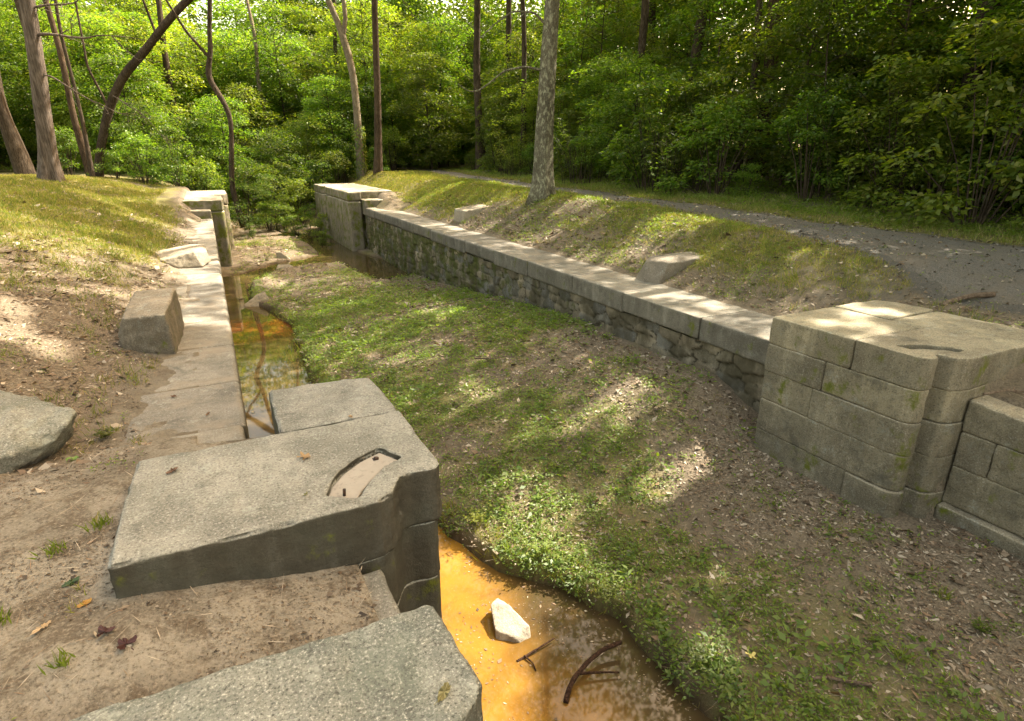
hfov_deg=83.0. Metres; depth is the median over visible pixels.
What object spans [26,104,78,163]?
shrub
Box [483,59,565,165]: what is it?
sapling
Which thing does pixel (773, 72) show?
sapling
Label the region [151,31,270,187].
sapling
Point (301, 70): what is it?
sapling
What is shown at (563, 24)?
sapling
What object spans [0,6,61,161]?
sapling
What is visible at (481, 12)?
sapling
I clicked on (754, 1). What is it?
sapling
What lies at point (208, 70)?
crooked tree
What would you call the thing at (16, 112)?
sapling
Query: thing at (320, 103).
sapling
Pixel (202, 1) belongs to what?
sky
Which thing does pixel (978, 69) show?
forest tree
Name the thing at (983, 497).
wing wall
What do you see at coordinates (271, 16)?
sapling
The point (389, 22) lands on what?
sapling
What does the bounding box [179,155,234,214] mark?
shrub
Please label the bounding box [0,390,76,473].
boulder
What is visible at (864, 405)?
gate pier
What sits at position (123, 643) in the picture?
fallen leaf
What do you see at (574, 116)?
shrub
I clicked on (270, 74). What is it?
sapling
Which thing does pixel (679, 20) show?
sapling
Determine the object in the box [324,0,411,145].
sapling
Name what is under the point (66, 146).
shrub
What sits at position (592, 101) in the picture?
sapling
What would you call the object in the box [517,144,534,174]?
shrub
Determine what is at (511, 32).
sapling
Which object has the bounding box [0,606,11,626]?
grass tuft
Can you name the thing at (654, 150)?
cane clump
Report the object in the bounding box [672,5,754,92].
sapling
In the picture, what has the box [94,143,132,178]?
shrub
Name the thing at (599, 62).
sapling
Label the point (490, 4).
woods
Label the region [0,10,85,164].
sapling
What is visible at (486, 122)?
shrub
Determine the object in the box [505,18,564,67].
sapling
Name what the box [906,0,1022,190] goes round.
sapling
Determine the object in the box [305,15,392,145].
sapling
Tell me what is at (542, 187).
lichen tree
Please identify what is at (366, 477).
gate pier
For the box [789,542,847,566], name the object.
twig
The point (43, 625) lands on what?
fallen leaf
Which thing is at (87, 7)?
sapling
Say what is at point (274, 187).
sapling
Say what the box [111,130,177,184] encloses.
shrub
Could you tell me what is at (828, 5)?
sapling
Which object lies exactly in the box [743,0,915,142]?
sapling
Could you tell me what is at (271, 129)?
sapling
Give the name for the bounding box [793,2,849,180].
forest tree
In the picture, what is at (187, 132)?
sapling
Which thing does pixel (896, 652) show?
grass tuft
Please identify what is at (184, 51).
sapling
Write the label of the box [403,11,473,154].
sapling
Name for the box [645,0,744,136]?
sapling
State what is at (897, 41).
shrub
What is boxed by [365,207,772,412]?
lock wall
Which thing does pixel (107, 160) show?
shrub
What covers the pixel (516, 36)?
sapling
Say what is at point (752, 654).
fallen leaf
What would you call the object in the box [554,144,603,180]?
shrub
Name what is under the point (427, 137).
sapling
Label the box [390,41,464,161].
sapling
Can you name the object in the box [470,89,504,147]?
sapling
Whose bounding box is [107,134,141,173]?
shrub
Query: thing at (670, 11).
sapling
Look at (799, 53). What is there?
sapling
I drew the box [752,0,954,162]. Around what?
sapling
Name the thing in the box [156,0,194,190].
forest tree
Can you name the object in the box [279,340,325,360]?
grass tuft
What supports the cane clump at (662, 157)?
on the ground at (106, 680)
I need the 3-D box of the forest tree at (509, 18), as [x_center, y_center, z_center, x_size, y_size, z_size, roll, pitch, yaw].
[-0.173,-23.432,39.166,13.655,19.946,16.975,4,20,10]
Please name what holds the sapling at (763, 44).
on the ground at (106, 680)
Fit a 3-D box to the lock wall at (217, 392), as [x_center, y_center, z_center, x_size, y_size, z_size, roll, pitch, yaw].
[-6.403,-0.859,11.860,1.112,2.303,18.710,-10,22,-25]
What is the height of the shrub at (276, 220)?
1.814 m
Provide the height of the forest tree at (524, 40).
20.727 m
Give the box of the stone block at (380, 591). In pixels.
[362,569,400,619]
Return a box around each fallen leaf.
[30,620,50,634]
[62,576,80,586]
[66,456,78,462]
[74,598,91,607]
[97,625,114,637]
[117,635,136,649]
[166,467,177,473]
[297,451,309,459]
[434,682,450,704]
[745,649,755,660]
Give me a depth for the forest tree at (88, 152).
25.18 m
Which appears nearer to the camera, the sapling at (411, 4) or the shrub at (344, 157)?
the shrub at (344, 157)
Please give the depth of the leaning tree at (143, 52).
26.29 m
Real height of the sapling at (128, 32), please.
9.733 m
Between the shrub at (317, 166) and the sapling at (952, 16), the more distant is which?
the shrub at (317, 166)
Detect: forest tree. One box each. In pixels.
[0,74,36,174]
[14,0,63,172]
[43,0,88,175]
[54,0,95,176]
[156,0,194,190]
[246,0,281,187]
[332,0,430,166]
[408,0,586,100]
[433,0,543,169]
[519,0,526,169]
[579,0,678,55]
[629,0,649,161]
[648,0,655,134]
[676,0,709,172]
[729,0,762,179]
[743,0,782,175]
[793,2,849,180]
[873,0,915,172]
[934,0,999,195]
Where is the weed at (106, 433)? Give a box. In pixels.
[85,425,116,438]
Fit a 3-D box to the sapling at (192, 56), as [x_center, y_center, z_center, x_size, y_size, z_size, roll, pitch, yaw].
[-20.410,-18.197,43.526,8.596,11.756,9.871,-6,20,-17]
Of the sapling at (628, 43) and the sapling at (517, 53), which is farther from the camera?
the sapling at (517, 53)
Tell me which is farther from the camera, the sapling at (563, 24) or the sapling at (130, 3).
the sapling at (130, 3)
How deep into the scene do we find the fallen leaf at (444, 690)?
2.10 m
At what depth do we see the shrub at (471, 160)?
34.11 m
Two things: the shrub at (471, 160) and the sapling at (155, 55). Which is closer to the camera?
the shrub at (471, 160)
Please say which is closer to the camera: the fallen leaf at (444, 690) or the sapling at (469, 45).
the fallen leaf at (444, 690)
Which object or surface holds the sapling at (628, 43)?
on the ground at (106, 680)
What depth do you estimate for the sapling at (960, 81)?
16.34 m
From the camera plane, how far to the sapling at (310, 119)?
39.11 m
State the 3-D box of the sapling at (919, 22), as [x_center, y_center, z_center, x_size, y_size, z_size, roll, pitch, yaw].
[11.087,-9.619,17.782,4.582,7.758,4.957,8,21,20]
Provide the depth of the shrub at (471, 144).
40.97 m
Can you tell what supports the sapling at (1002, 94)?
on the ground at (106, 680)
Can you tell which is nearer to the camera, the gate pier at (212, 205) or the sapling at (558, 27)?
the gate pier at (212, 205)
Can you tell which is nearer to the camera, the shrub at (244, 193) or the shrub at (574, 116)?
the shrub at (574, 116)
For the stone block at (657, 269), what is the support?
on the ground at (106, 680)
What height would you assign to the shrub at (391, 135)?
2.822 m
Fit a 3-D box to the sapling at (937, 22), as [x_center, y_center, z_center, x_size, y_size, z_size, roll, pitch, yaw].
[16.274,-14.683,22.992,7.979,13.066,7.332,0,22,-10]
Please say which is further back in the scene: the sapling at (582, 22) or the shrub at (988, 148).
the sapling at (582, 22)
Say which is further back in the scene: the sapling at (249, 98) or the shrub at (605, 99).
the sapling at (249, 98)
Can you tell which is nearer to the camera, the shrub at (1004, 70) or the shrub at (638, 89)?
the shrub at (1004, 70)
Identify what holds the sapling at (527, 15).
on the ground at (106, 680)
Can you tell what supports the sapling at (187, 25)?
on the ground at (106, 680)
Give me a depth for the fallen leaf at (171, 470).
3.28 m
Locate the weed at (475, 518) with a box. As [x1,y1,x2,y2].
[462,500,494,522]
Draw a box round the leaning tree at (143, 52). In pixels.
[74,0,192,176]
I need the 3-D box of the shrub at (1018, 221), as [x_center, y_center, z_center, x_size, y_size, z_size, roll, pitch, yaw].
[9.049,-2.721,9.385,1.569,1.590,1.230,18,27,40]
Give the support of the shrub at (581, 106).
on the ground at (106, 680)
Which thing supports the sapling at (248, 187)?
on the ground at (106, 680)
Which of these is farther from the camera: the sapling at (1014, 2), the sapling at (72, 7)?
the sapling at (72, 7)
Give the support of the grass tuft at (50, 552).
on the ground at (106, 680)
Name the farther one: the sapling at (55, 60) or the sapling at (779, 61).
the sapling at (55, 60)
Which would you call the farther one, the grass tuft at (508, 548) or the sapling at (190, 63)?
the sapling at (190, 63)
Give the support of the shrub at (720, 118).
on the ground at (106, 680)
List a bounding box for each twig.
[474,344,509,358]
[695,481,725,491]
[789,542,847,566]
[930,544,1020,554]
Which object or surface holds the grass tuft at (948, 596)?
on the ground at (106, 680)
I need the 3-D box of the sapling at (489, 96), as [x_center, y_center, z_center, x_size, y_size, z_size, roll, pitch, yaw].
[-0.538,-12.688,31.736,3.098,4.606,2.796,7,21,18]
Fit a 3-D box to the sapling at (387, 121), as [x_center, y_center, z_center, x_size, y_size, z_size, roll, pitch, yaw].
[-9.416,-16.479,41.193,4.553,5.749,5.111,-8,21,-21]
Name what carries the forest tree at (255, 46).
on the ground at (106, 680)
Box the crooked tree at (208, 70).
[165,0,245,227]
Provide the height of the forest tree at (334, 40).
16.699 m
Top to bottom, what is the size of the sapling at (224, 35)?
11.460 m
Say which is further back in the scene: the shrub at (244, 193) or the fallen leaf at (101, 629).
the shrub at (244, 193)
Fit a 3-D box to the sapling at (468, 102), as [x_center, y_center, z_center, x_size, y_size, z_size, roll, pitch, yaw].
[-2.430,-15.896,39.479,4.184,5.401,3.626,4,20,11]
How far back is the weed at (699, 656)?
4.39 m
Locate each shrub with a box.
[0,126,36,172]
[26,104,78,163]
[36,126,78,174]
[86,150,111,175]
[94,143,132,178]
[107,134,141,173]
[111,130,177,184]
[149,123,208,186]
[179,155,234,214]
[207,149,255,211]
[227,162,275,223]
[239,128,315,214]
[241,224,265,238]
[251,197,283,230]
[264,141,314,205]
[272,178,314,224]
[273,210,293,232]
[278,214,314,235]
[295,205,321,232]
[297,160,333,210]
[299,212,328,238]
[311,150,351,193]
[314,230,332,244]
[326,138,356,182]
[366,146,389,170]
[369,125,408,170]
[452,132,474,165]
[456,116,482,165]
[460,153,478,169]
[467,126,491,164]
[470,113,518,169]
[476,111,517,173]
[480,120,517,173]
[491,146,523,173]
[494,157,514,173]
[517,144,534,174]
[521,142,533,174]
[553,86,604,176]
[553,106,591,179]
[554,88,595,161]
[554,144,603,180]
[560,79,627,173]
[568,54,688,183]
[584,85,646,177]
[598,75,693,189]
[623,66,739,183]
[653,95,774,195]
[673,130,734,192]
[724,162,764,197]
[772,84,869,201]
[819,19,1008,197]
[832,47,983,216]
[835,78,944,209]
[872,103,990,208]
[879,8,1023,227]
[884,88,1008,188]
[953,56,1023,207]
[967,108,1023,209]
[1001,192,1023,232]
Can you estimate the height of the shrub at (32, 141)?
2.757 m
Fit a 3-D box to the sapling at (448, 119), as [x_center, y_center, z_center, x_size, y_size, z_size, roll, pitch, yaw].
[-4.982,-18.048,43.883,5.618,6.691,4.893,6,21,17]
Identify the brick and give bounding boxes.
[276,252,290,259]
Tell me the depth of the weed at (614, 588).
5.11 m
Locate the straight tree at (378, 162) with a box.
[371,0,382,174]
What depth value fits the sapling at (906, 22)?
13.35 m
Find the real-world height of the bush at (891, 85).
2.790 m
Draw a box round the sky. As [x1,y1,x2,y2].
[15,0,971,100]
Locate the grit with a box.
[0,173,1023,720]
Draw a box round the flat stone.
[155,244,210,267]
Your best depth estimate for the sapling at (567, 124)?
25.78 m
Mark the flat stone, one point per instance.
(191, 256)
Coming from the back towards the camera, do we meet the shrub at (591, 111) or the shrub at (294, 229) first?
the shrub at (294, 229)
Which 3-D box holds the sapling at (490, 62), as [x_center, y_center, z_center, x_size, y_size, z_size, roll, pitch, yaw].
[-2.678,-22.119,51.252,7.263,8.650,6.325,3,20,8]
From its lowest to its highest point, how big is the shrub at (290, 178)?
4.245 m
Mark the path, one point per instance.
(958, 281)
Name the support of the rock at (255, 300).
on the ground at (106, 680)
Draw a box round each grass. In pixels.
[0,168,1023,441]
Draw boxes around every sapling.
[0,0,109,169]
[0,0,112,149]
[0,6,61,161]
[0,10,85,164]
[0,37,59,166]
[0,58,34,160]
[1,0,89,120]
[3,15,57,140]
[27,12,168,172]
[43,8,171,169]
[49,91,127,172]
[61,6,216,173]
[63,0,128,77]
[72,10,216,181]
[75,8,187,147]
[80,52,183,176]
[82,0,214,162]
[82,0,218,91]
[93,0,198,101]
[107,96,185,183]
[146,114,239,190]
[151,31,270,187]
[153,27,238,128]
[169,94,277,210]
[174,57,274,185]
[179,30,296,174]
[180,116,244,190]
[187,25,289,185]
[190,0,280,138]
[203,82,287,199]
[210,158,291,234]
[222,53,295,159]
[224,0,328,152]
[230,0,324,104]
[230,21,334,182]
[240,34,324,170]
[248,124,312,201]
[254,160,303,230]
[263,1,357,129]
[263,54,361,171]
[265,34,353,153]
[273,118,338,205]
[275,0,365,73]
[283,112,351,181]
[286,74,373,181]
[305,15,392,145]
[309,0,383,87]
[315,0,422,168]
[319,23,410,160]
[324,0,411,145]
[329,84,405,167]
[346,5,430,160]
[347,61,432,169]
[360,87,408,167]
[363,0,436,97]
[364,108,411,167]
[371,20,473,168]
[379,0,447,135]
[383,14,486,168]
[383,50,472,169]
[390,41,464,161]
[402,94,460,166]
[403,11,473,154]
[407,78,470,164]
[420,21,504,163]
[447,0,514,61]
[447,84,489,160]
[450,14,503,86]
[459,56,503,142]
[460,68,495,146]
[460,72,495,124]
[465,63,535,167]
[469,96,504,159]
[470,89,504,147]
[476,82,519,163]
[481,32,538,109]
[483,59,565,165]
[484,33,538,165]
[486,84,561,170]
[490,17,538,98]
[490,21,562,153]
[492,21,558,65]
[494,7,570,98]
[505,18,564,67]
[507,0,604,90]
[513,106,535,165]
[514,47,588,143]
[514,79,566,158]
[519,0,627,134]
[527,0,604,80]
[529,0,606,111]
[539,13,605,103]
[554,94,599,169]
[555,0,640,153]
[556,32,619,89]
[556,49,649,171]
[558,15,631,87]
[559,0,658,63]
[560,0,677,97]
[561,61,614,168]
[572,10,669,147]
[574,45,664,174]
[584,13,679,134]
[586,93,651,176]
[597,1,670,58]
[602,49,675,155]
[612,1,746,158]
[613,0,718,133]
[618,0,763,159]
[621,0,760,156]
[626,4,713,117]
[637,51,719,167]
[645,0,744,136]
[648,0,788,174]
[649,80,704,175]
[654,0,766,168]
[666,0,780,163]
[667,70,740,179]
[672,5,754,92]
[682,0,791,149]
[695,0,912,190]
[697,5,816,171]
[710,9,818,126]
[716,0,850,154]
[717,0,866,170]
[742,3,861,117]
[743,0,906,197]
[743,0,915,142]
[746,2,939,67]
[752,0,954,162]
[757,20,931,185]
[764,0,909,181]
[779,0,951,157]
[780,0,935,142]
[801,0,1014,191]
[802,0,976,118]
[825,0,1012,160]
[848,0,1023,196]
[865,0,1020,152]
[891,1,1021,108]
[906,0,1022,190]
[934,1,1020,104]
[936,47,1023,213]
[943,7,1023,216]
[977,0,1023,201]
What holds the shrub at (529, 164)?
on the ground at (106, 680)
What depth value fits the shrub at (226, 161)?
33.16 m
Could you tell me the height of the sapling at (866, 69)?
4.254 m
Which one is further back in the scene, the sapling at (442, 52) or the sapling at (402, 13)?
the sapling at (402, 13)
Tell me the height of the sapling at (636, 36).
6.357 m
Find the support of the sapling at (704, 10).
on the ground at (106, 680)
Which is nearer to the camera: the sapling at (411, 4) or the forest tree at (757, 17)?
the forest tree at (757, 17)
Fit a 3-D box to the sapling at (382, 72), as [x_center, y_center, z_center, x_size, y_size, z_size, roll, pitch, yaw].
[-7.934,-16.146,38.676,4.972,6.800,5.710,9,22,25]
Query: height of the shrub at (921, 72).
3.333 m
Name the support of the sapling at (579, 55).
on the ground at (106, 680)
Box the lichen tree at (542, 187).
[458,0,559,206]
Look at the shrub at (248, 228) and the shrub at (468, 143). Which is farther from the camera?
the shrub at (468, 143)
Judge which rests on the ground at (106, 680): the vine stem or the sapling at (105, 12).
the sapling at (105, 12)
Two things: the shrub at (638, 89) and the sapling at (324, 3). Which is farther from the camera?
the sapling at (324, 3)
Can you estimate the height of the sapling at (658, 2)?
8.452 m
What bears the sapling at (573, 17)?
on the ground at (106, 680)
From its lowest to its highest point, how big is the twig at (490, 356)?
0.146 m
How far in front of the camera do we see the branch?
4.51 m
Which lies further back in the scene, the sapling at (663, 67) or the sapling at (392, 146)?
the sapling at (392, 146)
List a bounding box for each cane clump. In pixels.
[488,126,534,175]
[553,114,621,183]
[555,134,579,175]
[595,140,636,181]
[622,98,730,192]
[627,118,681,181]
[811,86,959,207]
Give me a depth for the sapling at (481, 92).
39.69 m
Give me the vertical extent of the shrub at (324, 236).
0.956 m
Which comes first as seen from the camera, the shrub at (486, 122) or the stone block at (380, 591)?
the stone block at (380, 591)
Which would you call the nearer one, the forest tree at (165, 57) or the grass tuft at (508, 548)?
the grass tuft at (508, 548)
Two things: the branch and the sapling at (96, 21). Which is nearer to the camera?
the branch
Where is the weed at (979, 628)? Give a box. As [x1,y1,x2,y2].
[968,613,998,633]
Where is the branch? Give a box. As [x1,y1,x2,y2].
[563,640,621,703]
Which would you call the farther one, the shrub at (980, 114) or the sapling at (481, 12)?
the sapling at (481, 12)
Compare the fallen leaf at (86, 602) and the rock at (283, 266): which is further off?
the rock at (283, 266)
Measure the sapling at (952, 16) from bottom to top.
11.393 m
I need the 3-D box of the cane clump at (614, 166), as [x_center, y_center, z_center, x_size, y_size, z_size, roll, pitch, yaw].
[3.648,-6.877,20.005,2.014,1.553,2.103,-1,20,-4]
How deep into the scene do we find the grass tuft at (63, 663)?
2.27 m
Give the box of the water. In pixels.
[223,230,712,720]
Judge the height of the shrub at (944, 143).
2.357 m
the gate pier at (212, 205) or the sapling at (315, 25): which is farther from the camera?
the sapling at (315, 25)
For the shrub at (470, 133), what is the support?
on the ground at (106, 680)
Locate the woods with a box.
[10,0,989,153]
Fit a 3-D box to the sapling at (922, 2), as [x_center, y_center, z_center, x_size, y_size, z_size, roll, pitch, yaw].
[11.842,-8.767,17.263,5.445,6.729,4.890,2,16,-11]
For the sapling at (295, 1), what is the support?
on the ground at (106, 680)
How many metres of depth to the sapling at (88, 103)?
31.61 m
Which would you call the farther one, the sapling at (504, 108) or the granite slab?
the sapling at (504, 108)
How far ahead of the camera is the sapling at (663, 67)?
22.37 m
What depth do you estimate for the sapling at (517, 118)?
28.02 m
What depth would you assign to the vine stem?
4.23 m
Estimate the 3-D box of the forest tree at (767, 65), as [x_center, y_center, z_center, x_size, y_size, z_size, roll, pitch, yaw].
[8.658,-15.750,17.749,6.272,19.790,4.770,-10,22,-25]
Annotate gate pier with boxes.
[107,378,441,618]
[181,190,234,266]
[314,183,391,250]
[754,300,1023,517]
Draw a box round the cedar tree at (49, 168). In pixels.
[18,0,173,181]
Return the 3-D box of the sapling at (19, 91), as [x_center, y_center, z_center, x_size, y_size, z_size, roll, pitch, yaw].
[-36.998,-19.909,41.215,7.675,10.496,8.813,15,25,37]
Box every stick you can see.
[516,638,554,670]
[812,676,871,686]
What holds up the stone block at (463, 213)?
on the ground at (106, 680)
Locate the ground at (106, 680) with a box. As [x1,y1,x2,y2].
[0,132,1023,720]
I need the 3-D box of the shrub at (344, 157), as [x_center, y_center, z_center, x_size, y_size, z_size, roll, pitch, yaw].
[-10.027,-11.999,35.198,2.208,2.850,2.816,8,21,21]
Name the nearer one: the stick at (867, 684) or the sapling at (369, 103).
the stick at (867, 684)
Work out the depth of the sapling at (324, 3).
54.00 m
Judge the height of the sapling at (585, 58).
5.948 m
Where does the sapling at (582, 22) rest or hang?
on the ground at (106, 680)
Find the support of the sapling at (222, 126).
on the ground at (106, 680)
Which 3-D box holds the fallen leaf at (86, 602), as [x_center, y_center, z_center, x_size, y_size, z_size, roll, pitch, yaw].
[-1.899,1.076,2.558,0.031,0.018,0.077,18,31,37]
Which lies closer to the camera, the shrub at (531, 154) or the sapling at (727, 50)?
the shrub at (531, 154)
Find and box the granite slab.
[68,605,482,720]
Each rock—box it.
[244,291,268,306]
[275,264,291,269]
[491,598,530,642]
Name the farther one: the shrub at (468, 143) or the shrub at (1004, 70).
the shrub at (468, 143)
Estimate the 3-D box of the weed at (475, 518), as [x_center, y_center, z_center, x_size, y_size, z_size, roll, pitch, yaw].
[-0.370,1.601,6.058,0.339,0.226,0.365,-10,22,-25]
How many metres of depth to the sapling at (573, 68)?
24.10 m
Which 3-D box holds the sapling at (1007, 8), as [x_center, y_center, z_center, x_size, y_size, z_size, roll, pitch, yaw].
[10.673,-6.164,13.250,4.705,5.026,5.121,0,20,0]
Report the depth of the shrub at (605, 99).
22.52 m
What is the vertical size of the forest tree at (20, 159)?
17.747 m
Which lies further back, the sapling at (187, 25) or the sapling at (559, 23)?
the sapling at (187, 25)
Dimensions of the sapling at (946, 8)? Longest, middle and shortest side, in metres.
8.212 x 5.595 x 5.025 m
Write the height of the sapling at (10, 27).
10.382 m
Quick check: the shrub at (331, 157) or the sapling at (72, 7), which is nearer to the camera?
the shrub at (331, 157)
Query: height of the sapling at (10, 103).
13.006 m
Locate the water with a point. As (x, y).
(263, 338)
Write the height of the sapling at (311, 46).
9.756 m
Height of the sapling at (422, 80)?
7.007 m
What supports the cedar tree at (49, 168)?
on the ground at (106, 680)
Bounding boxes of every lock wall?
[101,219,248,450]
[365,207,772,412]
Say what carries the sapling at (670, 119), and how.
on the ground at (106, 680)
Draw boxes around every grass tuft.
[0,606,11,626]
[28,538,66,559]
[36,645,75,674]
[76,510,113,531]
[270,305,306,320]
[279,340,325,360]
[501,540,522,555]
[888,637,928,665]
[930,584,956,600]
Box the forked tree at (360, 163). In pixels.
[325,0,368,180]
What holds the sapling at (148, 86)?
on the ground at (106, 680)
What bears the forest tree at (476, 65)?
on the ground at (106, 680)
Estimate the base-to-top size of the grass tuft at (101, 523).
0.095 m
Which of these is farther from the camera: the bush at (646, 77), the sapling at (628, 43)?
the sapling at (628, 43)
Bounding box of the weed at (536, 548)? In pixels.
[518,532,561,558]
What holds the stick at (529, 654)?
in the water
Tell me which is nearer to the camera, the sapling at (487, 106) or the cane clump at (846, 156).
the cane clump at (846, 156)
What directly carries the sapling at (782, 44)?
on the ground at (106, 680)
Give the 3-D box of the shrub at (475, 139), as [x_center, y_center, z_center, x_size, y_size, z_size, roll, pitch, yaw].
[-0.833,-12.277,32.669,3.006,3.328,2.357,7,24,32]
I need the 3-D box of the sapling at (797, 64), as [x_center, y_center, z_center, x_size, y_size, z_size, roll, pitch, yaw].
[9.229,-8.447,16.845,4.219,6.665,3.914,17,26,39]
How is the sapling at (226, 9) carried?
on the ground at (106, 680)
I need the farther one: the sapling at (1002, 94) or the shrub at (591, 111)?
the shrub at (591, 111)
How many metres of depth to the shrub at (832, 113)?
13.59 m
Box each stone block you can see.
[118,288,184,353]
[362,569,400,619]
[453,204,487,221]
[636,251,702,283]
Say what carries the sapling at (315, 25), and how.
on the ground at (106, 680)
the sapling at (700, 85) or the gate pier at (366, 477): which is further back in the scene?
the sapling at (700, 85)
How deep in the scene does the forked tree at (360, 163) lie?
32.09 m
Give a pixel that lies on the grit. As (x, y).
(450, 543)
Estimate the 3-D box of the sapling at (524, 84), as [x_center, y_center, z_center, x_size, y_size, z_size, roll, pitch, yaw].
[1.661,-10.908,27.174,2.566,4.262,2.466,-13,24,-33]
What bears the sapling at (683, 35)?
on the ground at (106, 680)
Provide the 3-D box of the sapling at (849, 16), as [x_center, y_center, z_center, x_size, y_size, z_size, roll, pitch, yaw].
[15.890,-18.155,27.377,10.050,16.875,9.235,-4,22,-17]
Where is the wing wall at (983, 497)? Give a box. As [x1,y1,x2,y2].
[933,395,1023,560]
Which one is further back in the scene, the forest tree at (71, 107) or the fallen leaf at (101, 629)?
the forest tree at (71, 107)
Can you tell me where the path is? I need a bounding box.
[397,150,1023,304]
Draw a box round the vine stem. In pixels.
[922,613,969,646]
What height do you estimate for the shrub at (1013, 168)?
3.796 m
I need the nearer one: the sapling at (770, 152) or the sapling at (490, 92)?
the sapling at (770, 152)
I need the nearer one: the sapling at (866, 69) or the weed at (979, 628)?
the weed at (979, 628)
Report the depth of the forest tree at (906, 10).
16.98 m
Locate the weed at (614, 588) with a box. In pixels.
[590,562,631,602]
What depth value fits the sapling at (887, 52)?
18.70 m
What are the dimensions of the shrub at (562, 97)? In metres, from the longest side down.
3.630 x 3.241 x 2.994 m
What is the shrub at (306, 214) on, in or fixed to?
on the ground at (106, 680)
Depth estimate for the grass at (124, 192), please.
11.95 m
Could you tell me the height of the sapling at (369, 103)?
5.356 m
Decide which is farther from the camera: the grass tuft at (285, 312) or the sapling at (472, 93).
the sapling at (472, 93)
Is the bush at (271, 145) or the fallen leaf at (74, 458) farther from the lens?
the bush at (271, 145)
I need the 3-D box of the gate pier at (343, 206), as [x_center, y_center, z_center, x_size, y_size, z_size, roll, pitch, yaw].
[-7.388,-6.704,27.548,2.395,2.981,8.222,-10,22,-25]
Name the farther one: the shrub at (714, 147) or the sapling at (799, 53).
the sapling at (799, 53)
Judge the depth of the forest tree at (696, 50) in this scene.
21.42 m
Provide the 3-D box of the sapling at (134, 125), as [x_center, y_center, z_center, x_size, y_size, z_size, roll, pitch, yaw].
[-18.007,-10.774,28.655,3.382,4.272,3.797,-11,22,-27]
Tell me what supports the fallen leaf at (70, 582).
on the ground at (106, 680)
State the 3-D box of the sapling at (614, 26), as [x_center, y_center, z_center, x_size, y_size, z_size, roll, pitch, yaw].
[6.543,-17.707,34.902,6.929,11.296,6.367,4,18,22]
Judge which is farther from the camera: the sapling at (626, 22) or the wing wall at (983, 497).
the sapling at (626, 22)
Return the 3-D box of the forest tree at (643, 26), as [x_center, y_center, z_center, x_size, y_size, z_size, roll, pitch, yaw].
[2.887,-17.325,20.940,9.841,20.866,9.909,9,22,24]
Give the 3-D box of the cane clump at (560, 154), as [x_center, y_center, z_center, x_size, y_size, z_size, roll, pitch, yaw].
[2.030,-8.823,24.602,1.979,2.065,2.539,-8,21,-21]
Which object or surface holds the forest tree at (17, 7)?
on the ground at (106, 680)
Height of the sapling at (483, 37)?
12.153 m
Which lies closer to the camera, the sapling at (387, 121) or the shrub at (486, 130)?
the shrub at (486, 130)
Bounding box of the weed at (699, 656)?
[671,629,730,683]
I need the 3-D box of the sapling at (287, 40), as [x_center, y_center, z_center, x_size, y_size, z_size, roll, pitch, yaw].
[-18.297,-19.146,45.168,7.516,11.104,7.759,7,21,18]
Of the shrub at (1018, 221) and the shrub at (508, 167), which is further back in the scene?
the shrub at (508, 167)
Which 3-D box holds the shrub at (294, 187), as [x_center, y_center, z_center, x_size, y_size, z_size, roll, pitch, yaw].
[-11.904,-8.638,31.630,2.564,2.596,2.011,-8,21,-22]
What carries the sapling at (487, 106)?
on the ground at (106, 680)
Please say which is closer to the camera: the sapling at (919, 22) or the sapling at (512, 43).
the sapling at (919, 22)
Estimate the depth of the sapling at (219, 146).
36.77 m
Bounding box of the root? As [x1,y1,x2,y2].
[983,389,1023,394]
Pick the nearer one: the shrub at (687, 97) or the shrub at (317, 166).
the shrub at (687, 97)
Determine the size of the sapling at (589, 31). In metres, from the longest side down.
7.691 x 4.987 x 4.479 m
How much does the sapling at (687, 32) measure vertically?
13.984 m
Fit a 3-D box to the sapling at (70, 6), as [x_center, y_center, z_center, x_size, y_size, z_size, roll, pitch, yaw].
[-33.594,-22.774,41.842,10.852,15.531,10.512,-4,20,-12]
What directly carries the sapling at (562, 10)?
on the ground at (106, 680)
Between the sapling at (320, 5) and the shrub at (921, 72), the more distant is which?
the sapling at (320, 5)
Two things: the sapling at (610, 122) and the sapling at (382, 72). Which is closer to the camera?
the sapling at (610, 122)
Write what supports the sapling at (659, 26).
on the ground at (106, 680)
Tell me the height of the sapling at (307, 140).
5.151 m
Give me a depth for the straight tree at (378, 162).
30.46 m
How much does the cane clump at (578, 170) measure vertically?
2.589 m
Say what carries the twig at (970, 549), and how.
on the ground at (106, 680)
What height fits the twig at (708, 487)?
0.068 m
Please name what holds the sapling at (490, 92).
on the ground at (106, 680)
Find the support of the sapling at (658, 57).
on the ground at (106, 680)
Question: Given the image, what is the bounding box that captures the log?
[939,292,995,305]
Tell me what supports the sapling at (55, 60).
on the ground at (106, 680)
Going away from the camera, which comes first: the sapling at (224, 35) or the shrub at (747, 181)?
the shrub at (747, 181)
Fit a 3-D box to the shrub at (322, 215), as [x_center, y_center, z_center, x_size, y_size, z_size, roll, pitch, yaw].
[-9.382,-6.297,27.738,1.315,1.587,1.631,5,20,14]
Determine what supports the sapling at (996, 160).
on the ground at (106, 680)
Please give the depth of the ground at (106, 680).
5.36 m

